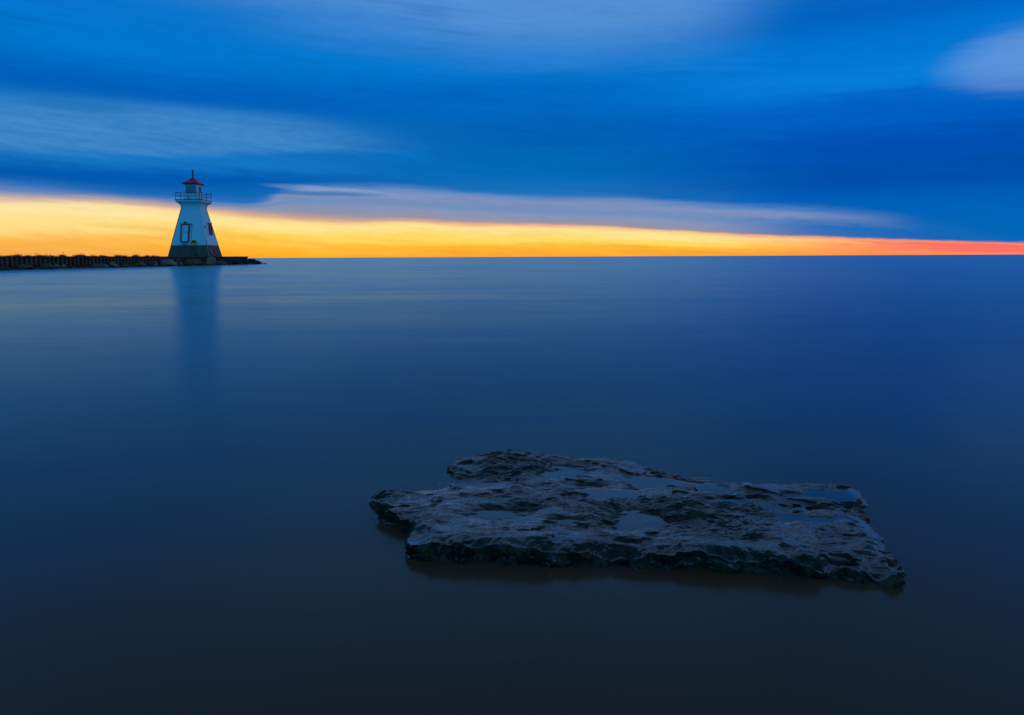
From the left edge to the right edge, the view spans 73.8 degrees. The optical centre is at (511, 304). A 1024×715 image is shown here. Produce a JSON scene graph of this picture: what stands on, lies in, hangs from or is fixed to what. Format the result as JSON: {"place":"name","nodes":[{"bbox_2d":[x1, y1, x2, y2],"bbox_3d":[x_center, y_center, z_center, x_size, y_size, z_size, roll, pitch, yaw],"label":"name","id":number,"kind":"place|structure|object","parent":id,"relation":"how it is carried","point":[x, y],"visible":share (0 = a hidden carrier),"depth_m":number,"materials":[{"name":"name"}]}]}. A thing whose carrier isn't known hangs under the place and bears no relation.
{"place":"outdoors","nodes":[
{"label":"outdoors","id":0,"kind":"place"},
{"bbox_2d":[9,263,251,269],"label":"ground","id":1,"kind":"structure","parent":0,"point":[67,266],"depth_m":65.10,"materials":[{"name":"stone"}]},
{"bbox_2d":[0,266,9,269],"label":"boulder","id":2,"kind":"object","parent":1,"relation":"on","point":[4,268],"visible":0.49,"depth_m":55.91,"materials":[{"name":"stone"}]},
{"bbox_2d":[18,264,33,269],"bbox_3d":[-41.848,-3.000,58.713,1.170,0.938,1.085,-3,5,-34],"label":"boulder","id":3,"kind":"object","parent":1,"relation":"on","point":[26,267],"visible":0.48,"depth_m":58.30,"materials":[{"name":"grey stone"}]},
{"bbox_2d":[41,263,54,268],"bbox_3d":[-41.542,-3.203,61.225,0.764,0.965,1.360,0,4,0],"label":"boulder","id":4,"kind":"object","parent":1,"relation":"on","point":[48,266],"visible":0.59,"depth_m":60.78,"materials":[{"name":"grey stone"}]},
{"bbox_2d":[98,264,111,267],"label":"boulder","id":5,"kind":"object","parent":1,"relation":"on","point":[104,265],"visible":0.54,"depth_m":68.14,"materials":[{"name":"stone"}]},
{"bbox_2d":[108,261,119,267],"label":"boulder","id":6,"kind":"object","parent":1,"relation":"on","point":[112,264],"visible":0.5,"depth_m":69.54,"materials":[{"name":"stone"}]},
{"bbox_2d":[129,262,147,266],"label":"boulder","id":7,"kind":"object","parent":1,"relation":"on","point":[141,264],"visible":0.48,"depth_m":73.51,"materials":[{"name":"grey stone"}]},
{"bbox_2d":[147,261,158,266],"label":"boulder","id":8,"kind":"object","parent":1,"relation":"on","point":[154,264],"visible":0.59,"depth_m":76.09,"materials":[{"name":"grey stone"}]},
{"bbox_2d":[159,259,176,265],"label":"boulder","id":9,"kind":"object","parent":1,"relation":"on","point":[170,262],"visible":0.62,"depth_m":78.45,"materials":[{"name":"stone"}]},
{"bbox_2d":[184,259,192,264],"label":"boulder","id":10,"kind":"object","parent":1,"relation":"on","point":[187,262],"visible":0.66,"depth_m":82.74,"materials":[{"name":"grey stone"}]},
{"bbox_2d":[191,259,201,264],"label":"boulder","id":11,"kind":"object","parent":1,"relation":"on","point":[196,262],"visible":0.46,"depth_m":84.37,"materials":[{"name":"grey stone"}]},
{"bbox_2d":[205,257,215,264],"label":"boulder","id":12,"kind":"object","parent":1,"relation":"on","point":[210,260],"visible":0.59,"depth_m":87.19,"materials":[{"name":"stone"}]},
{"bbox_2d":[215,260,227,264],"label":"boulder","id":13,"kind":"object","parent":1,"relation":"on","point":[220,262],"visible":0.46,"depth_m":89.37,"materials":[{"name":"grey stone"}]},
{"bbox_2d":[225,259,237,264],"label":"boulder","id":14,"kind":"object","parent":1,"relation":"on","point":[234,261],"visible":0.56,"depth_m":92.89,"materials":[{"name":"stone"}]},
{"bbox_2d":[242,258,248,263],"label":"boulder","id":15,"kind":"object","parent":1,"relation":"on","point":[245,261],"visible":0.61,"depth_m":97.38,"materials":[{"name":"stone"}]},
{"bbox_2d":[248,259,256,263],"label":"boulder","id":16,"kind":"object","parent":1,"relation":"on","point":[252,261],"visible":0.52,"depth_m":99.90,"materials":[{"name":"stone"}]},
{"bbox_2d":[430,496,444,504],"bbox_3d":[-0.261,0.670,2.352,0.037,0.023,0.057,3,5,39],"label":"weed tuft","id":17,"kind":"object","parent":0,"point":[437,500],"visible":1,"depth_m":2.35,"materials":[{"name":"black plant"}]},
{"bbox_2d":[0,335,1023,714],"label":"water","id":18,"kind":"structure","parent":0,"point":[176,525],"depth_m":3.70,"materials":[{"name":"blue liquid"}]},
{"bbox_2d":[0,256,247,266],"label":"pier","id":19,"kind":"structure","parent":18,"relation":"on","point":[11,261],"depth_m":67.65,"materials":[{"name":"black stone"}]},
{"bbox_2d":[168,169,221,255],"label":"lighthouse","id":20,"kind":"object","parent":19,"relation":"on","point":[194,222],"visible":0.99,"depth_m":90.55,"materials":[{"name":"paint"}]},
{"bbox_2d":[180,221,190,241],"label":"door","id":21,"kind":"structure","parent":20,"relation":"in","point":[185,225],"depth_m":90.23,"materials":[{"name":"white paint"}]},
{"bbox_2d":[190,240,196,245],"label":"ring cabinet","id":22,"kind":"object","parent":20,"relation":"attached to","point":[193,243],"visible":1,"depth_m":89.91,"materials":[{"name":"yellow plastic"}]},
{"bbox_2d":[207,222,212,234],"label":"window","id":23,"kind":"structure","parent":20,"relation":"in","point":[209,224],"depth_m":92.60,"materials":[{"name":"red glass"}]},
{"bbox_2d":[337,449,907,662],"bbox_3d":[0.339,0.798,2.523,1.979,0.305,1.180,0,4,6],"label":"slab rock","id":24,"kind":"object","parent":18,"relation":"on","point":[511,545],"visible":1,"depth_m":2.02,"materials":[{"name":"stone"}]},
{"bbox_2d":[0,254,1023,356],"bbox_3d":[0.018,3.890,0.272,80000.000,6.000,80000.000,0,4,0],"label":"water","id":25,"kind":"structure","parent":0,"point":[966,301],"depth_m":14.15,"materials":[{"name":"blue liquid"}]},
{"bbox_2d":[0,0,1023,257],"label":"sky","id":26,"kind":"structure","parent":0,"point":[311,128],"materials":[{"name":"blue"}]}
]}

